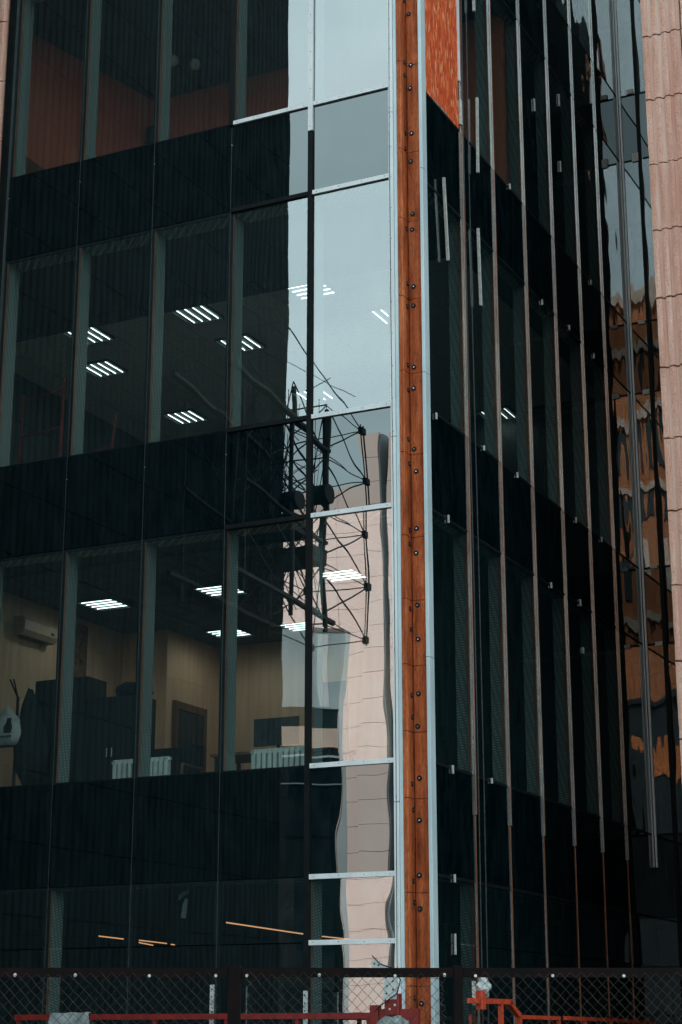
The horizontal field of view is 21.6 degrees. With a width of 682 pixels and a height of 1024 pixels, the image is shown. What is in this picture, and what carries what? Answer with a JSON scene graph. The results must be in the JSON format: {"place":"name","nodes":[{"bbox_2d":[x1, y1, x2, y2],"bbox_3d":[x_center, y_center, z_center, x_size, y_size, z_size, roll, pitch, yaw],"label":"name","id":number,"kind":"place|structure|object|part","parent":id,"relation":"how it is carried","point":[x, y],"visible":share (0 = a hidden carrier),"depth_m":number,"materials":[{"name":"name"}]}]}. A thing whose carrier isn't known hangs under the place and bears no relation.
{"place":"outdoors","nodes":[
{"label":"outdoors","id":0,"kind":"place"},
{"bbox_2d":[388,0,397,988],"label":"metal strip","id":1,"kind":"object","parent":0,"point":[393,499],"visible":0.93,"depth_m":21.50,"materials":[{"name":"grey metal"}]},
{"label":"ground","id":2,"kind":"structure","parent":0,"visible":0},
{"bbox_2d":[0,0,9,169],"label":"ribbed wing","id":3,"kind":"structure","parent":2,"relation":"on","point":[4,16],"depth_m":26.66,"materials":[{"name":"beige"}]},
{"bbox_2d":[209,985,214,1023],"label":"perforated post","id":4,"kind":"object","parent":2,"relation":"on","point":[211,996],"visible":0.73,"depth_m":20.78,"materials":[{"name":"white metal"}]},
{"bbox_2d":[14,955,420,1023],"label":"work cradle","id":5,"kind":"object","parent":2,"relation":"on","point":[389,1001],"visible":0.73,"depth_m":19.69,"materials":[{"name":"red paint"}]},
{"bbox_2d":[48,1012,92,1023],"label":"plastic sheet","id":6,"kind":"object","parent":5,"relation":"hanging from","point":[60,1018],"visible":0.93,"depth_m":21.05,"materials":[{"name":"white plastic"}]},
{"bbox_2d":[377,1015,408,1023],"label":"wrapped motor","id":7,"kind":"object","parent":5,"relation":"attached to","point":[394,1019],"visible":0.91,"depth_m":19.19,"materials":[{"name":"grey plastic"}]},
{"bbox_2d":[303,991,307,1023],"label":"perforated post","id":8,"kind":"object","parent":2,"relation":"on","point":[305,1000],"visible":0.86,"depth_m":20.25,"materials":[{"name":"white metal"}]},
{"bbox_2d":[0,965,681,1023],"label":"chain link fence","id":9,"kind":"object","parent":2,"relation":"on","point":[234,974],"visible":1,"depth_m":11.59,"materials":[{"name":"metal"}]},
{"bbox_2d":[0,0,681,1023],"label":"office building","id":10,"kind":"structure","parent":2,"relation":"on","point":[312,144],"depth_m":25.74,"materials":[{"name":"black glass"}]},
{"bbox_2d":[9,679,19,785],"bbox_3d":[-4.546,3.275,24.662,0.182,1.986,0.041,-8,-18,25],"label":"coat stand","id":11,"kind":"object","parent":10,"relation":"on","point":[17,714],"visible":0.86,"depth_m":24.77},
{"bbox_2d":[0,706,20,747],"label":"carrier bag","id":12,"kind":"object","parent":11,"relation":"hanging from","point":[10,730],"visible":1,"depth_m":24.55,"materials":[{"name":"white plastic"}]},
{"bbox_2d":[13,687,49,784],"bbox_3d":[-4.245,3.123,24.619,0.523,1.435,0.414,0,-16,-1],"label":"coat pile","id":13,"kind":"object","parent":11,"relation":"hanging from","point":[31,750],"visible":0.85,"depth_m":24.44,"materials":[{"name":"fabric"}]},
{"bbox_2d":[13,615,57,645],"bbox_3d":[-4.531,1.766,26.601,0.202,0.292,0.840,-8,-18,25],"label":"air conditioner","id":14,"kind":"object","parent":10,"relation":"attached to","point":[34,630],"visible":0.96,"depth_m":26.45,"materials":[{"name":"white plastic"}]},
{"bbox_2d":[18,378,116,463],"bbox_3d":[-3.996,-0.968,26.015,1.648,2.050,0.110,-6,-17,19],"label":"pipe trestle","id":15,"kind":"object","parent":10,"relation":"on","point":[62,421],"visible":0.7,"depth_m":26.20,"materials":[{"name":"black paint"}]},
{"bbox_2d":[35,676,106,783],"bbox_3d":[-3.793,3.326,24.828,0.860,1.980,0.528,-8,-18,25],"label":"cabinet","id":16,"kind":"object","parent":10,"relation":"on","point":[85,688],"visible":0.18,"depth_m":24.68,"materials":[{"name":"wood"}]},
{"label":"cabinet door","id":17,"kind":"part","parent":16,"relation":"part of","materials":[{"name":"wood"}]},
{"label":"cabinet door","id":18,"kind":"part","parent":16,"relation":"part of","materials":[{"name":"wood"}]},
{"bbox_2d":[73,623,87,677],"bbox_3d":[-4.069,2.236,27.643,0.035,1.030,0.460,-8,-18,25],"label":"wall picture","id":19,"kind":"object","parent":10,"relation":"attached to","point":[80,651],"depth_m":27.73,"materials":[{"name":"brown wood"}]},
{"bbox_2d":[63,326,114,344],"bbox_3d":[-3.963,-2.779,28.102,0.596,0.045,0.596,-8,-18,25],"label":"ceiling light","id":20,"kind":"object","parent":10,"relation":"attached to","point":[96,334],"visible":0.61,"depth_m":28.14,"materials":[{"name":"white plastic"}]},
{"bbox_2d":[77,596,132,610],"bbox_3d":[-3.533,1.373,26.765,0.596,0.045,0.596,-8,-18,25],"label":"ceiling light","id":21,"kind":"object","parent":10,"relation":"attached to","point":[105,603],"visible":0.98,"depth_m":26.77,"materials":[{"name":"white plastic"}]},
{"bbox_2d":[86,358,127,377],"bbox_3d":[-3.929,-2.369,29.506,0.596,0.045,0.596,-8,-18,25],"label":"ceiling light","id":22,"kind":"object","parent":10,"relation":"attached to","point":[102,368],"visible":0.87,"depth_m":29.53,"materials":[{"name":"white plastic"}]},
{"bbox_2d":[98,934,123,938],"bbox_3d":[-3.973,7.346,30.946,0.023,0.049,1.011,-5,-17,17],"label":"tube lamp","id":23,"kind":"object","parent":10,"relation":"attached to","point":[112,936],"visible":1,"depth_m":30.93,"materials":[{"name":"metal"}]},
{"bbox_2d":[84,695,155,780],"bbox_3d":[-3.029,3.376,24.426,0.800,1.660,0.528,-8,-18,25],"label":"cabinet","id":24,"kind":"object","parent":10,"relation":"on","point":[110,731],"visible":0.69,"depth_m":24.32,"materials":[{"name":"wood"}]},
{"bbox_3d":[-3.314,3.320,24.308,0.393,1.580,0.047,-8,-18,25],"label":"cabinet door","id":25,"kind":"part","parent":24,"relation":"part of","materials":[{"name":"wood"}]},
{"bbox_3d":[-2.955,3.272,24.140,0.393,1.580,0.047,-8,-18,25],"label":"cabinet door","id":26,"kind":"part","parent":24,"relation":"part of","materials":[{"name":"wood"}]},
{"bbox_2d":[115,682,153,695],"bbox_3d":[-2.860,2.470,24.603,0.567,0.286,0.418,-8,-18,25],"label":"cloth bundle","id":27,"kind":"object","parent":24,"relation":"on","point":[125,688],"visible":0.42,"depth_m":24.46,"materials":[{"name":"black fabric"}]},
{"bbox_2d":[112,756,171,778],"bbox_3d":[-2.594,3.484,23.162,0.898,0.585,0.105,-8,-18,25],"label":"radiator","id":28,"kind":"object","parent":10,"relation":"on","point":[158,767],"visible":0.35,"depth_m":23.15,"materials":[{"name":"white metal"}]},
{"bbox_2d":[138,940,153,945],"bbox_3d":[-3.607,7.981,33.124,0.023,0.049,1.050,-2,-16,8],"label":"tube lamp","id":29,"kind":"object","parent":10,"relation":"attached to","point":[149,943],"visible":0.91,"depth_m":33.11,"materials":[{"name":"metal"}]},
{"bbox_2d":[145,125,153,143],"bbox_3d":[-3.088,-6.217,29.715,0.200,0.280,0.320,-8,-18,25],"label":"loudspeaker","id":30,"kind":"object","parent":10,"relation":"attached to","point":[148,134],"visible":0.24,"depth_m":29.58,"materials":[{"name":"black plastic"}]},
{"bbox_2d":[139,938,166,943],"bbox_3d":[-3.400,7.771,32.403,0.023,0.049,1.222,-5,-17,17],"label":"tube lamp","id":31,"kind":"object","parent":10,"relation":"attached to","point":[151,940],"visible":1,"depth_m":32.37,"materials":[{"name":"metal"}]},
{"bbox_2d":[171,38,178,66],"bbox_3d":[-2.645,-7.235,28.154,0.200,0.500,0.200,-8,-18,25],"label":"globe lamp","id":32,"kind":"object","parent":10,"relation":"hanging from","point":[174,60],"visible":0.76,"depth_m":28.06,"materials":[{"name":"white glass"}]},
{"bbox_2d":[154,746,203,774],"bbox_3d":[-2.331,3.625,24.062,0.808,0.982,0.680,-8,-18,25],"label":"desk","id":33,"kind":"object","parent":10,"relation":"on","point":[187,760],"visible":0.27,"depth_m":24.29,"materials":[{"name":"wood"}]},
{"bbox_2d":[178,887,189,918],"bbox_3d":[-1.948,4.832,22.222,0.160,0.430,0.032,-8,-18,25],"label":"torn tape","id":34,"kind":"object","parent":10,"relation":"attached to","point":[185,903],"visible":0.9,"depth_m":22.22,"materials":[{"name":"grey plastic"}]},
{"bbox_2d":[162,408,207,424],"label":"ceiling light","id":35,"kind":"object","parent":10,"relation":"attached to","point":[185,416],"visible":1,"depth_m":31.83,"materials":[{"name":"white plastic"}]},
{"bbox_2d":[171,700,206,771],"bbox_3d":[-2.413,4.225,28.517,0.097,2.320,1.000,-8,-18,25],"label":"room door","id":36,"kind":"structure","parent":10,"relation":"in","point":[188,729],"depth_m":28.72,"materials":[{"name":"brown wood"}]},
{"bbox_2d":[178,710,202,746],"bbox_3d":[-2.442,4.296,28.510,0.032,2.180,0.800,-8,-18,25],"label":"door leaf","id":37,"kind":"structure","parent":36,"relation":"in","point":[190,726],"depth_m":28.72,"materials":[{"name":"grey wood"}]},
{"bbox_2d":[189,42,200,69],"bbox_3d":[-2.301,-7.206,28.261,0.190,0.495,0.190,-8,-18,25],"label":"globe lamp","id":38,"kind":"object","parent":10,"relation":"hanging from","point":[195,63],"visible":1,"depth_m":28.16,"materials":[{"name":"white glass"}]},
{"bbox_2d":[171,305,223,324],"bbox_3d":[-2.192,-3.020,27.274,0.596,0.045,0.596,-8,-18,25],"label":"ceiling light","id":39,"kind":"object","parent":10,"relation":"attached to","point":[198,314],"visible":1,"depth_m":27.32,"materials":[{"name":"white plastic"}]},
{"bbox_2d":[192,583,248,597],"bbox_3d":[-1.744,1.129,25.929,0.596,0.045,0.596,-8,-18,25],"label":"ceiling light","id":40,"kind":"object","parent":10,"relation":"attached to","point":[213,590],"visible":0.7,"depth_m":25.93,"materials":[{"name":"white plastic"}]},
{"bbox_2d":[204,626,254,637],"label":"ceiling light","id":41,"kind":"object","parent":10,"relation":"attached to","point":[241,632],"visible":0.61,"depth_m":28.68,"materials":[{"name":"white plastic"}]},
{"bbox_2d":[215,333,265,351],"bbox_3d":[-1.601,-2.680,28.439,0.596,0.045,0.596,-8,-18,25],"label":"ceiling light","id":42,"kind":"object","parent":10,"relation":"attached to","point":[250,342],"visible":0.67,"depth_m":28.42,"materials":[{"name":"white plastic"}]},
{"bbox_2d":[226,920,302,933],"bbox_3d":[-1.173,6.573,28.297,0.023,0.049,3.356,-5,-17,18],"label":"tube lamp","id":43,"kind":"object","parent":10,"relation":"attached to","point":[261,926],"visible":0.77,"depth_m":28.11,"materials":[{"name":"metal"}]},
{"bbox_2d":[250,746,303,768],"bbox_3d":[-0.777,3.236,22.313,0.820,0.585,0.105,-8,-18,25],"label":"radiator","id":44,"kind":"object","parent":10,"relation":"on","point":[277,757],"visible":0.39,"depth_m":22.34,"materials":[{"name":"white metal"}]},
{"bbox_2d":[210,745,356,771],"bbox_3d":[-0.753,3.520,23.304,1.800,0.755,0.700,-8,-18,25],"label":"desk","id":45,"kind":"object","parent":10,"relation":"on","point":[329,751],"visible":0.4,"depth_m":23.28,"materials":[{"name":"brown wood"}]},
{"bbox_2d":[254,716,298,747],"bbox_3d":[-0.847,2.929,23.466,0.660,0.460,0.200,-8,-18,25],"label":"monitor","id":46,"kind":"object","parent":45,"relation":"on","point":[277,732],"visible":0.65,"depth_m":23.45,"materials":[{"name":"black plastic"}]},
{"bbox_2d":[277,620,327,632],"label":"ceiling light","id":47,"kind":"object","parent":10,"relation":"attached to","point":[296,626],"visible":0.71,"depth_m":28.22,"materials":[{"name":"white plastic"}]},
{"bbox_2d":[287,281,338,301],"bbox_3d":[-0.434,-3.276,26.399,0.596,0.045,0.596,-8,-18,25],"label":"ceiling light","id":48,"kind":"object","parent":10,"relation":"attached to","point":[300,292],"visible":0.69,"depth_m":26.47,"materials":[{"name":"white plastic"}]},
{"bbox_2d":[291,387,336,402],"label":"ceiling light","id":49,"kind":"object","parent":10,"relation":"attached to","point":[300,394],"visible":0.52,"depth_m":30.73,"materials":[{"name":"white plastic"}]},
{"bbox_2d":[322,680,347,762],"bbox_3d":[-0.179,3.107,23.607,0.620,1.723,0.119,-8,-18,25],"label":"notice board","id":50,"kind":"object","parent":10,"relation":"on","point":[335,716],"visible":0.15,"depth_m":23.61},
{"bbox_2d":[322,934,357,938],"bbox_3d":[-0.105,7.364,31.006,0.023,0.049,1.901,-7,-18,23],"label":"tube lamp","id":51,"kind":"object","parent":10,"relation":"attached to","point":[333,936],"visible":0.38,"depth_m":31.05,"materials":[{"name":"metal"}]},
{"bbox_2d":[323,566,370,582],"bbox_3d":[0.019,0.883,25.083,0.596,0.045,0.596,-8,-18,25],"label":"ceiling light","id":52,"kind":"object","parent":10,"relation":"attached to","point":[343,574],"visible":0.82,"depth_m":25.09,"materials":[{"name":"white plastic"}]},
{"bbox_2d":[366,306,387,325],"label":"ceiling light","id":53,"kind":"object","parent":10,"relation":"attached to","point":[379,315],"visible":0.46,"depth_m":27.28,"materials":[{"name":"white plastic"}]},
{"bbox_2d":[461,0,482,1023],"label":"steel rope","id":54,"kind":"object","parent":10,"relation":"hanging from","point":[471,498],"visible":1,"depth_m":22.05,"materials":[{"name":"grey metal"}]},
{"bbox_2d":[465,0,488,1023],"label":"steel rope","id":55,"kind":"object","parent":10,"relation":"hanging from","point":[477,502],"visible":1,"depth_m":22.20,"materials":[{"name":"grey metal"}]},
{"bbox_2d":[476,405,515,420],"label":"ceiling light","id":56,"kind":"object","parent":10,"relation":"attached to","point":[507,412],"visible":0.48,"depth_m":31.62,"materials":[{"name":"white plastic"}]},
{"bbox_2d":[467,991,655,1023],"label":"work cradle","id":57,"kind":"object","parent":2,"relation":"on","point":[480,995],"visible":0.86,"depth_m":20.75,"materials":[{"name":"orange paint"}]},
{"bbox_2d":[472,981,475,1005],"bbox_3d":[1.464,5.303,19.712,0.020,0.260,0.060,-8,-18,25],"label":"white slat","id":58,"kind":"object","parent":57,"relation":"on","point":[474,989],"visible":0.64,"depth_m":19.70,"materials":[{"name":"plastic"}]},
{"bbox_2d":[476,977,491,997],"bbox_3d":[1.576,5.293,19.917,0.194,0.321,0.136,-8,-18,25],"label":"plastic rag","id":59,"kind":"object","parent":57,"relation":"hanging from","point":[481,982],"visible":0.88,"depth_m":19.90,"materials":[{"name":"white plastic"}]},
{"bbox_2d":[640,0,681,775],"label":"building","id":60,"kind":"structure","parent":2,"relation":"on","point":[661,21],"depth_m":24.45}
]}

